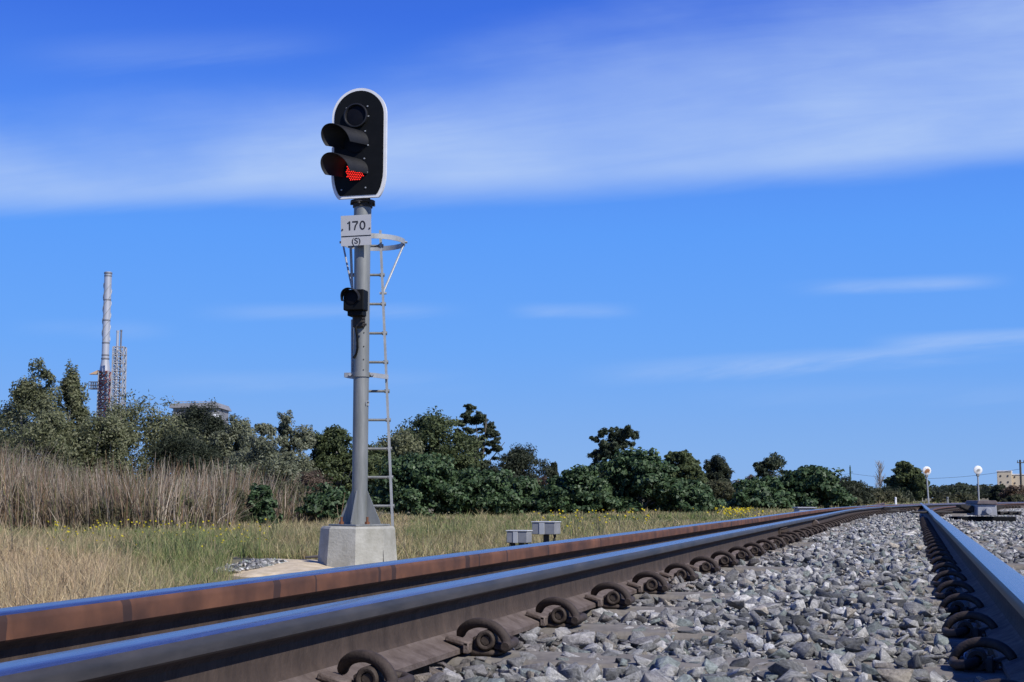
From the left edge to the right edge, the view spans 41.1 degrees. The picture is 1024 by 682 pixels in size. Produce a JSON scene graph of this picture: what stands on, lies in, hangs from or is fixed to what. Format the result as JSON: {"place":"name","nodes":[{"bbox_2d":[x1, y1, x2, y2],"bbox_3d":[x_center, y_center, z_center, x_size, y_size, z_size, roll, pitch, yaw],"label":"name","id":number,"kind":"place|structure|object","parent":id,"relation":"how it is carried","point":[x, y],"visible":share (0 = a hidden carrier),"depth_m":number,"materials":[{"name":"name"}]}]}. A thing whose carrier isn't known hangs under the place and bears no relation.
{"place":"outdoors","nodes":[
{"label":"outdoors","id":0,"kind":"place"},
{"bbox_2d":[88,271,111,424],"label":"chimney stack","id":1,"kind":"object","parent":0,"point":[104,380],"visible":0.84,"depth_m":351.41,"materials":[{"name":"metal"}]},
{"bbox_2d":[110,330,126,419],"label":"lattice tower","id":2,"kind":"structure","parent":0,"point":[115,362],"depth_m":342.77,"materials":[{"name":"metal"}]},
{"bbox_2d":[169,401,231,439],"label":"industrial building","id":3,"kind":"structure","parent":0,"point":[226,409],"depth_m":210.09,"materials":[{"name":"white paint"}]},
{"bbox_2d":[2,498,988,605],"bbox_3d":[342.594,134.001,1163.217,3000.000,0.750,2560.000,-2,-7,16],"label":"ground","id":4,"kind":"structure","parent":0,"point":[235,559],"depth_m":14.11,"materials":[{"name":"soil"}]},
{"bbox_2d":[0,403,29,447],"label":"gum tree","id":5,"kind":"object","parent":4,"relation":"on","point":[1,416],"visible":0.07,"depth_m":69.89,"materials":[{"name":"green plant"}]},
{"bbox_2d":[1,476,35,524],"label":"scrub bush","id":6,"kind":"object","parent":4,"relation":"on","point":[17,492],"visible":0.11,"depth_m":26.28,"materials":[{"name":"green plant"}]},
{"bbox_2d":[0,357,72,472],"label":"gum tree","id":7,"kind":"object","parent":4,"relation":"on","point":[26,395],"visible":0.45,"depth_m":61.69,"materials":[{"name":"green plant"}]},
{"bbox_2d":[0,404,104,483],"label":"gum tree","id":8,"kind":"object","parent":4,"relation":"on","point":[44,431],"visible":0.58,"depth_m":55.09,"materials":[{"name":"green plant"}]},
{"bbox_2d":[54,359,90,469],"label":"gum tree","id":9,"kind":"object","parent":4,"relation":"on","point":[70,394],"visible":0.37,"depth_m":63.89,"materials":[{"name":"green plant"}]},
{"bbox_2d":[54,412,156,493],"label":"gum tree","id":10,"kind":"object","parent":4,"relation":"on","point":[117,438],"visible":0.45,"depth_m":56.30,"materials":[{"name":"green plant"}]},
{"bbox_2d":[82,500,139,529],"bbox_3d":[-7.382,3.353,25.296,1.083,0.841,1.101,-2,-7,16],"label":"scrub bush","id":11,"kind":"object","parent":4,"relation":"on","point":[104,510],"visible":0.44,"depth_m":25.11,"materials":[{"name":"green plant"}]},
{"bbox_2d":[63,389,208,485],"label":"gum tree","id":12,"kind":"object","parent":4,"relation":"on","point":[151,428],"visible":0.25,"depth_m":59.55,"materials":[{"name":"green plant"}]},
{"bbox_2d":[0,438,344,533],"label":"reeds","id":13,"kind":"object","parent":4,"relation":"on","point":[59,500],"visible":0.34,"depth_m":25.55,"materials":[{"name":"plant"}]},
{"bbox_2d":[163,495,198,531],"bbox_3d":[-6.266,3.376,25.813,0.948,0.983,1.036,3,-7,-28],"label":"scrub bush","id":14,"kind":"object","parent":4,"relation":"on","point":[190,501],"visible":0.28,"depth_m":25.63,"materials":[{"name":"green plant"}]},
{"bbox_2d":[136,420,232,487],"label":"she oak","id":15,"kind":"object","parent":4,"relation":"on","point":[174,447],"visible":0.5,"depth_m":57.50,"materials":[{"name":"green plant"}]},
{"bbox_2d":[144,397,224,477],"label":"she oak","id":16,"kind":"object","parent":4,"relation":"on","point":[196,416],"visible":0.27,"depth_m":65.66,"materials":[{"name":"green plant"}]},
{"bbox_2d":[200,414,226,465],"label":"she oak","id":17,"kind":"object","parent":4,"relation":"on","point":[212,424],"visible":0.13,"depth_m":62.68,"materials":[{"name":"green plant"}]},
{"bbox_2d":[210,485,250,525],"bbox_3d":[-5.796,3.505,27.822,1.042,1.138,0.956,2,-7,-19],"label":"scrub bush","id":18,"kind":"object","parent":4,"relation":"on","point":[246,511],"visible":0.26,"depth_m":27.79,"materials":[{"name":"green plant"}]},
{"bbox_2d":[207,413,258,479],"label":"gum tree","id":19,"kind":"object","parent":4,"relation":"on","point":[237,432],"visible":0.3,"depth_m":59.56,"materials":[{"name":"green plant"}]},
{"bbox_2d":[239,483,283,527],"bbox_3d":[-5.310,3.592,28.774,0.846,1.218,0.772,-2,-7,16],"label":"fig bush","id":20,"kind":"object","parent":4,"relation":"on","point":[266,505],"visible":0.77,"depth_m":28.62,"materials":[{"name":"green plant"}]},
{"bbox_2d":[210,427,323,493],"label":"gum tree","id":21,"kind":"object","parent":4,"relation":"on","point":[265,456],"visible":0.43,"depth_m":55.21,"materials":[{"name":"green plant"}]},
{"bbox_2d":[229,559,333,576],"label":"sand","id":22,"kind":"structure","parent":4,"relation":"on","point":[296,565],"depth_m":11.62,"materials":[{"name":"sand"}]},
{"bbox_2d":[253,410,318,484],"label":"gum tree","id":23,"kind":"object","parent":4,"relation":"on","point":[302,440],"visible":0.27,"depth_m":61.47,"materials":[{"name":"green plant"}]},
{"bbox_2d":[272,479,314,507],"bbox_3d":[-5.482,3.977,32.837,1.475,1.296,1.440,2,-7,-20],"label":"scrub bush","id":24,"kind":"object","parent":4,"relation":"on","point":[300,489],"visible":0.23,"depth_m":32.63,"materials":[{"name":"green plant"}]},
{"bbox_2d":[288,470,334,494],"bbox_3d":[-5.305,4.201,35.738,1.710,1.646,1.651,-2,-7,16],"label":"scrub bush","id":25,"kind":"object","parent":4,"relation":"on","point":[313,479],"visible":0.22,"depth_m":35.51,"materials":[{"name":"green plant"}]},
{"bbox_2d":[294,482,349,524],"bbox_3d":[-4.157,3.783,30.837,1.432,1.196,1.679,0,-7,-4],"label":"fig bush","id":26,"kind":"object","parent":4,"relation":"on","point":[329,499],"visible":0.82,"depth_m":30.41,"materials":[{"name":"green plant"}]},
{"bbox_2d":[306,424,378,494],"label":"gum tree","id":27,"kind":"object","parent":4,"relation":"on","point":[331,458],"visible":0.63,"depth_m":63.07,"materials":[{"name":"green plant"}]},
{"bbox_2d":[317,88,406,567],"bbox_3d":[-1.394,0.010,12.766,0.778,4.698,1.138,0,-7,0],"label":"railway signal","id":28,"kind":"object","parent":4,"relation":"on","point":[353,163],"visible":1,"depth_m":12.57,"materials":[{"name":"metal"}]},
{"bbox_2d":[344,444,397,513],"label":"gum tree","id":29,"kind":"object","parent":4,"relation":"on","point":[373,471],"visible":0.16,"depth_m":64.86,"materials":[{"name":"green plant"}]},
{"bbox_2d":[368,422,425,510],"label":"gum tree","id":30,"kind":"object","parent":4,"relation":"on","point":[398,441],"visible":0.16,"depth_m":75.41,"materials":[{"name":"green plant"}]},
{"bbox_2d":[47,505,768,562],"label":"wildflowers","id":31,"kind":"object","parent":4,"relation":"on","point":[740,509],"visible":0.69,"depth_m":22.11,"materials":[{"name":"plant"}]},
{"bbox_2d":[368,451,473,516],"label":"fig bush","id":32,"kind":"object","parent":4,"relation":"on","point":[414,474],"visible":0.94,"depth_m":48.77,"materials":[{"name":"green plant"}]},
{"bbox_2d":[395,406,488,471],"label":"gum tree","id":33,"kind":"object","parent":4,"relation":"on","point":[433,430],"visible":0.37,"depth_m":79.21,"materials":[{"name":"green plant"}]},
{"bbox_2d":[424,464,524,516],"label":"fig bush","id":34,"kind":"object","parent":4,"relation":"on","point":[492,492],"visible":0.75,"depth_m":49.76,"materials":[{"name":"green plant"}]},
{"bbox_2d":[454,403,504,471],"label":"pine tree","id":35,"kind":"object","parent":4,"relation":"on","point":[480,417],"visible":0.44,"depth_m":83.52,"materials":[{"name":"green plant"}]},
{"bbox_2d":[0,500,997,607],"bbox_3d":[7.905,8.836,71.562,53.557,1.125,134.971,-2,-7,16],"label":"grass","id":36,"kind":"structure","parent":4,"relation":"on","point":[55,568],"depth_m":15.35,"materials":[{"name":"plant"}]},
{"bbox_2d":[506,530,532,545],"bbox_3d":[0.076,2.252,14.438,0.250,0.500,0.161,-3,-7,22],"label":"junction box","id":37,"kind":"object","parent":4,"relation":"on","point":[522,537],"visible":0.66,"depth_m":14.39,"materials":[{"name":"metal"}]},
{"bbox_2d":[488,442,555,488],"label":"she oak","id":38,"kind":"object","parent":4,"relation":"on","point":[516,460],"visible":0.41,"depth_m":79.04,"materials":[{"name":"green plant"}]},
{"bbox_2d":[498,475,553,514],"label":"fig bush","id":39,"kind":"object","parent":4,"relation":"on","point":[527,487],"visible":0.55,"depth_m":51.99,"materials":[{"name":"green plant"}]},
{"bbox_2d":[531,521,560,541],"bbox_3d":[0.388,2.333,15.435,0.297,0.584,0.190,-3,-7,24],"label":"junction box","id":40,"kind":"object","parent":4,"relation":"on","point":[546,528],"visible":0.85,"depth_m":15.38,"materials":[{"name":"metal"}]},
{"bbox_2d":[535,464,623,514],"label":"fig bush","id":41,"kind":"object","parent":4,"relation":"on","point":[584,489],"visible":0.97,"depth_m":50.95,"materials":[{"name":"green plant"}]},
{"bbox_2d":[587,424,639,478],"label":"pine tree","id":42,"kind":"object","parent":4,"relation":"on","point":[617,438],"visible":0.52,"depth_m":77.34,"materials":[{"name":"green plant"}]},
{"bbox_2d":[594,446,688,513],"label":"fig bush","id":43,"kind":"object","parent":4,"relation":"on","point":[632,473],"visible":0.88,"depth_m":51.87,"materials":[{"name":"green plant"}]},
{"bbox_2d":[314,482,994,499],"bbox_3d":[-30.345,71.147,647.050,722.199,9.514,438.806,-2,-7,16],"label":"woodland","id":44,"kind":"object","parent":4,"relation":"on","point":[971,489],"visible":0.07,"depth_m":526.19,"materials":[{"name":"green plant"}]},
{"bbox_2d":[643,478,726,513],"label":"fig bush","id":45,"kind":"object","parent":4,"relation":"on","point":[699,497],"visible":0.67,"depth_m":51.82,"materials":[{"name":"green plant"}]},
{"bbox_2d":[664,449,708,482],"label":"gum tree","id":46,"kind":"object","parent":4,"relation":"on","point":[687,464],"visible":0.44,"depth_m":83.08,"materials":[{"name":"green plant"}]},
{"bbox_2d":[703,453,734,483],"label":"she oak","id":47,"kind":"object","parent":4,"relation":"on","point":[717,467],"visible":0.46,"depth_m":89.30,"materials":[{"name":"green plant"}]},
{"bbox_2d":[705,478,735,500],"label":"scrub bush","id":48,"kind":"object","parent":4,"relation":"on","point":[723,490],"visible":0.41,"depth_m":74.99,"materials":[{"name":"green plant"}]},
{"bbox_2d":[716,475,801,509],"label":"fig bush","id":49,"kind":"object","parent":4,"relation":"on","point":[767,491],"visible":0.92,"depth_m":66.44,"materials":[{"name":"green plant"}]},
{"bbox_2d":[752,452,787,480],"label":"gum tree","id":50,"kind":"object","parent":4,"relation":"on","point":[769,465],"visible":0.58,"depth_m":90.76,"materials":[{"name":"green plant"}]},
{"bbox_2d":[778,464,856,508],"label":"fig bush","id":51,"kind":"object","parent":4,"relation":"on","point":[814,485],"visible":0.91,"depth_m":66.94,"materials":[{"name":"green plant"}]},
{"bbox_2d":[838,475,877,505],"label":"she oak","id":52,"kind":"object","parent":4,"relation":"on","point":[857,489],"visible":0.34,"depth_m":103.41,"materials":[{"name":"green plant"}]},
{"bbox_2d":[874,460,885,488],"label":"bare tree","id":53,"kind":"object","parent":4,"relation":"on","point":[880,477],"visible":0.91,"depth_m":139.24,"materials":[{"name":"grey plant"}]},
{"bbox_2d":[861,486,908,504],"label":"scrub bush","id":54,"kind":"object","parent":4,"relation":"on","point":[885,496],"visible":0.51,"depth_m":108.02,"materials":[{"name":"green plant"}]},
{"bbox_2d":[875,482,916,502],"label":"gum tree","id":55,"kind":"object","parent":4,"relation":"on","point":[907,494],"visible":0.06,"depth_m":118.98,"materials":[{"name":"green plant"}]},
{"bbox_2d":[882,460,921,492],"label":"gum tree","id":56,"kind":"object","parent":4,"relation":"on","point":[905,472],"visible":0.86,"depth_m":128.31,"materials":[{"name":"green plant"}]},
{"bbox_2d":[911,473,931,501],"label":"gum tree","id":57,"kind":"object","parent":4,"relation":"on","point":[919,491],"visible":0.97,"depth_m":126.92,"materials":[{"name":"green plant"}]},
{"bbox_2d":[922,466,930,503],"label":"point indicator","id":58,"kind":"object","parent":4,"relation":"on","point":[926,470],"visible":0.85,"depth_m":54.69,"materials":[{"name":"metal"}]},
{"bbox_2d":[929,492,977,502],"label":"scrub bush","id":59,"kind":"object","parent":4,"relation":"on","point":[960,497],"visible":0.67,"depth_m":103.65,"materials":[{"name":"green plant"}]},
{"bbox_2d":[974,466,981,499],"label":"point indicator","id":60,"kind":"object","parent":4,"relation":"on","point":[977,470],"visible":0.8,"depth_m":54.70,"materials":[{"name":"metal"}]},
{"bbox_2d":[987,483,1006,501],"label":"scrub bush","id":61,"kind":"object","parent":4,"relation":"on","point":[995,491],"visible":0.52,"depth_m":118.84,"materials":[{"name":"green plant"}]},
{"bbox_2d":[997,484,1023,499],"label":"scrub bush","id":62,"kind":"object","parent":4,"relation":"on","point":[1010,490],"visible":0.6,"depth_m":108.98,"materials":[{"name":"green plant"}]},
{"bbox_2d":[1000,494,1023,501],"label":"scrub bush","id":63,"kind":"object","parent":4,"relation":"on","point":[1016,498],"visible":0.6,"depth_m":69.25,"materials":[{"name":"green plant"}]},
{"bbox_2d":[0,0,1023,497],"label":"sky","id":64,"kind":"structure","parent":0,"point":[745,232],"materials":[{"name":"blue"}]},
{"bbox_2d":[997,470,1023,487],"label":"cream building","id":65,"kind":"structure","parent":0,"point":[1007,477],"depth_m":259.23,"materials":[{"name":"white paint"}]},
{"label":"track bed","id":66,"kind":"structure","parent":0,"visible":0},
{"bbox_2d":[213,508,1023,681],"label":"ballast","id":67,"kind":"structure","parent":66,"relation":"on","point":[881,617],"depth_m":3.26,"materials":[{"name":"gravel"}]},
{"bbox_2d":[912,500,1021,521],"bbox_3d":[6.337,2.389,19.052,1.470,0.324,0.846,-1,-7,6],"label":"point machine","id":68,"kind":"object","parent":67,"relation":"on","point":[985,510],"visible":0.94,"depth_m":18.84,"materials":[{"name":"metal"}]},
{"bbox_2d":[930,503,1023,510],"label":"rail","id":69,"kind":"object","parent":67,"relation":"on","point":[944,508],"visible":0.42,"depth_m":28.61,"materials":[{"name":"metal"}]},
{"bbox_2d":[407,650,1006,681],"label":"sleeper","id":70,"kind":"object","parent":66,"relation":"on","point":[545,657],"visible":0.04,"depth_m":2.61,"materials":[{"name":"concrete"}]},
{"bbox_2d":[445,617,518,656],"bbox_3d":[-0.054,0.588,2.727,0.134,0.073,0.118,-2,-7,15],"label":"rail clip","id":71,"kind":"object","parent":70,"relation":"on","point":[495,639],"visible":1,"depth_m":2.69,"materials":[{"name":"metal"}]},
{"bbox_2d":[948,637,1016,672],"bbox_3d":[0.855,0.573,2.478,0.120,0.067,0.106,-2,-7,19],"label":"rail clip","id":72,"kind":"object","parent":70,"relation":"on","point":[978,660],"visible":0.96,"depth_m":2.46,"materials":[{"name":"metal"}]},
{"bbox_2d":[513,624,1000,665],"bbox_3d":[0.390,0.760,3.213,2.400,0.160,0.229,-2,-7,16],"label":"sleeper","id":73,"kind":"object","parent":66,"relation":"on","point":[608,629],"visible":0.11,"depth_m":3.17,"materials":[{"name":"concrete"}]},
{"bbox_2d":[526,597,587,627],"bbox_3d":[0.113,0.654,3.296,0.134,0.073,0.118,-2,-7,20],"label":"rail clip","id":74,"kind":"object","parent":73,"relation":"on","point":[567,613],"visible":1,"depth_m":3.26,"materials":[{"name":"metal"}]},
{"bbox_2d":[941,611,997,638],"bbox_3d":[1.022,0.638,3.049,0.120,0.067,0.106,-2,-7,16],"label":"rail clip","id":75,"kind":"object","parent":73,"relation":"on","point":[966,629],"visible":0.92,"depth_m":3.04,"materials":[{"name":"metal"}]},
{"bbox_2d":[582,606,983,633],"bbox_3d":[0.558,0.828,3.785,2.400,0.160,0.229,-2,-7,16],"label":"sleeper","id":76,"kind":"object","parent":66,"relation":"on","point":[623,611],"depth_m":3.82,"materials":[{"name":"concrete"}]},
{"bbox_2d":[585,582,634,608],"bbox_3d":[0.283,0.719,3.871,0.134,0.073,0.118,-2,-7,16],"label":"rail clip","id":77,"kind":"object","parent":76,"relation":"on","point":[619,597],"visible":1,"depth_m":3.83,"materials":[{"name":"metal"}]},
{"bbox_2d":[938,593,983,616],"bbox_3d":[1.192,0.704,3.623,0.120,0.067,0.106,-2,-7,20],"label":"rail clip","id":78,"kind":"object","parent":76,"relation":"on","point":[957,605],"visible":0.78,"depth_m":3.62,"materials":[{"name":"metal"}]},
{"bbox_2d":[631,592,969,607],"bbox_3d":[0.727,0.891,4.358,2.400,0.160,0.229,-2,-7,16],"label":"sleeper","id":79,"kind":"object","parent":66,"relation":"on","point":[668,596],"depth_m":4.34,"materials":[{"name":"concrete"}]},
{"bbox_2d":[627,571,670,593],"bbox_3d":[0.451,0.785,4.442,0.134,0.073,0.118,-2,-7,17],"label":"rail clip","id":80,"kind":"object","parent":79,"relation":"on","point":[656,583],"visible":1,"depth_m":4.41,"materials":[{"name":"metal"}]},
{"bbox_2d":[934,580,974,598],"bbox_3d":[1.359,0.769,4.192,0.120,0.067,0.106,-2,-7,15],"label":"rail clip","id":81,"kind":"object","parent":79,"relation":"on","point":[949,590],"visible":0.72,"depth_m":4.19,"materials":[{"name":"metal"}]},
{"bbox_2d":[668,582,962,594],"bbox_3d":[0.895,0.959,4.929,2.400,0.160,0.229,-2,-7,16],"label":"sleeper","id":82,"kind":"object","parent":66,"relation":"on","point":[932,588],"depth_m":4.71,"materials":[{"name":"concrete"}]},
{"bbox_2d":[0,502,1023,681],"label":"rail","id":83,"kind":"object","parent":82,"relation":"on","point":[407,630],"visible":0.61,"depth_m":2.38,"materials":[{"name":"metal"}]},
{"bbox_2d":[659,563,698,581],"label":"rail clip","id":84,"kind":"object","parent":82,"relation":"on","point":[686,573],"visible":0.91,"depth_m":4.98,"materials":[{"name":"metal"}]},
{"bbox_2d":[931,570,966,587],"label":"rail clip","id":85,"kind":"object","parent":82,"relation":"on","point":[935,582],"visible":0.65,"depth_m":4.76,"materials":[{"name":"metal"}]},
{"bbox_2d":[721,566,1019,572],"bbox_3d":[1.232,1.090,6.074,2.400,0.160,0.229,-2,-7,16],"label":"sleeper","id":86,"kind":"object","parent":66,"relation":"on","point":[740,569],"visible":0.09,"depth_m":6.05,"materials":[{"name":"concrete"}]},
{"bbox_2d":[710,550,738,566],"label":"rail clip","id":87,"kind":"object","parent":86,"relation":"on","point":[729,559],"visible":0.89,"depth_m":6.12,"materials":[{"name":"metal"}]},
{"bbox_2d":[929,556,956,568],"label":"rail clip","id":88,"kind":"object","parent":86,"relation":"on","point":[937,560],"visible":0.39,"depth_m":5.91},
{"bbox_2d":[754,555,1006,561],"bbox_3d":[1.569,1.221,7.218,2.400,0.160,0.229,-2,-7,16],"label":"sleeper","id":89,"kind":"object","parent":66,"relation":"on","point":[757,557],"depth_m":7.21,"materials":[{"name":"concrete"}]},
{"bbox_2d":[740,542,765,555],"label":"rail clip","id":90,"kind":"object","parent":89,"relation":"on","point":[757,550],"visible":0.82,"depth_m":7.26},
{"bbox_2d":[926,547,949,556],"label":"rail clip","id":91,"kind":"object","parent":89,"relation":"on","point":[929,551],"visible":0.4,"depth_m":7.06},
{"bbox_2d":[745,560,1023,569],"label":"sleeper","id":92,"kind":"object","parent":66,"relation":"on","point":[1017,566],"depth_m":6.34,"materials":[{"name":"concrete"}]},
{"bbox_2d":[728,546,753,560],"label":"rail clip","id":93,"kind":"object","parent":92,"relation":"on","point":[745,554],"visible":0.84,"depth_m":6.70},
{"bbox_2d":[927,551,952,562],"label":"rail clip","id":94,"kind":"object","parent":92,"relation":"on","point":[937,553],"visible":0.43,"depth_m":6.49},
{"bbox_2d":[781,548,1023,551],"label":"sleeper","id":95,"kind":"object","parent":66,"relation":"on","point":[920,550],"visible":0.02,"depth_m":8.06,"materials":[{"name":"concrete"}]},
{"bbox_2d":[764,536,786,547],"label":"rail clip","id":96,"kind":"object","parent":95,"relation":"on","point":[779,542],"visible":0.74,"depth_m":8.41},
{"bbox_2d":[786,544,1023,549],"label":"sleeper","id":97,"kind":"object","parent":66,"relation":"on","point":[1005,547],"visible":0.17,"depth_m":8.66,"materials":[{"name":"concrete"}]},
{"bbox_2d":[774,534,794,544],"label":"rail clip","id":98,"kind":"object","parent":97,"relation":"on","point":[788,539],"visible":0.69,"depth_m":8.98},
{"bbox_2d":[920,503,1023,681],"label":"rail","id":99,"kind":"object","parent":66,"relation":"on","point":[995,582],"visible":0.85,"depth_m":3.40,"materials":[{"name":"metal"}]},
{"bbox_3d":[0.053,0.629,2.069,2.400,0.160,0.229,-2,-7,16],"label":"sleeper","id":100,"kind":"object","parent":66,"relation":"on","visible":0},
{"bbox_2d":[317,650,414,681],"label":"rail clip","id":101,"kind":"object","parent":100,"relation":"on","point":[380,668],"visible":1,"depth_m":2.12,"materials":[{"name":"metal"}]},
{"bbox_2d":[982,679,1017,681],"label":"rail clip","id":102,"kind":"object","parent":100,"relation":"on","point":[999,680],"visible":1,"depth_m":1.92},
{"bbox_3d":[1.064,1.023,5.502,2.400,0.160,0.229,-2,-7,16],"label":"sleeper","id":103,"kind":"object","parent":66,"relation":"on","visible":0},
{"bbox_2d":[687,556,720,573],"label":"rail clip","id":104,"kind":"object","parent":103,"relation":"on","point":[710,565],"visible":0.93,"depth_m":5.55,"materials":[{"name":"metal"}]},
{"bbox_2d":[930,562,961,573],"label":"rail clip","id":105,"kind":"object","parent":103,"relation":"on","point":[935,568],"visible":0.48,"depth_m":5.34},
{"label":"sleeper","id":106,"kind":"object","parent":66,"relation":"on","visible":0},
{"bbox_2d":[752,539,776,550],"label":"rail clip","id":107,"kind":"object","parent":106,"relation":"on","point":[768,545],"visible":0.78,"depth_m":7.84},
{"bbox_2d":[925,543,946,552],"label":"rail clip","id":108,"kind":"object","parent":106,"relation":"on","point":[932,545],"visible":0.48,"depth_m":7.63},
{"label":"sleeper","id":109,"kind":"object","parent":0,"visible":0},
{"bbox_2d":[0,502,1017,662],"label":"rail","id":110,"kind":"object","parent":109,"relation":"on","point":[31,630],"visible":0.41,"depth_m":2.79,"materials":[{"name":"metal"}]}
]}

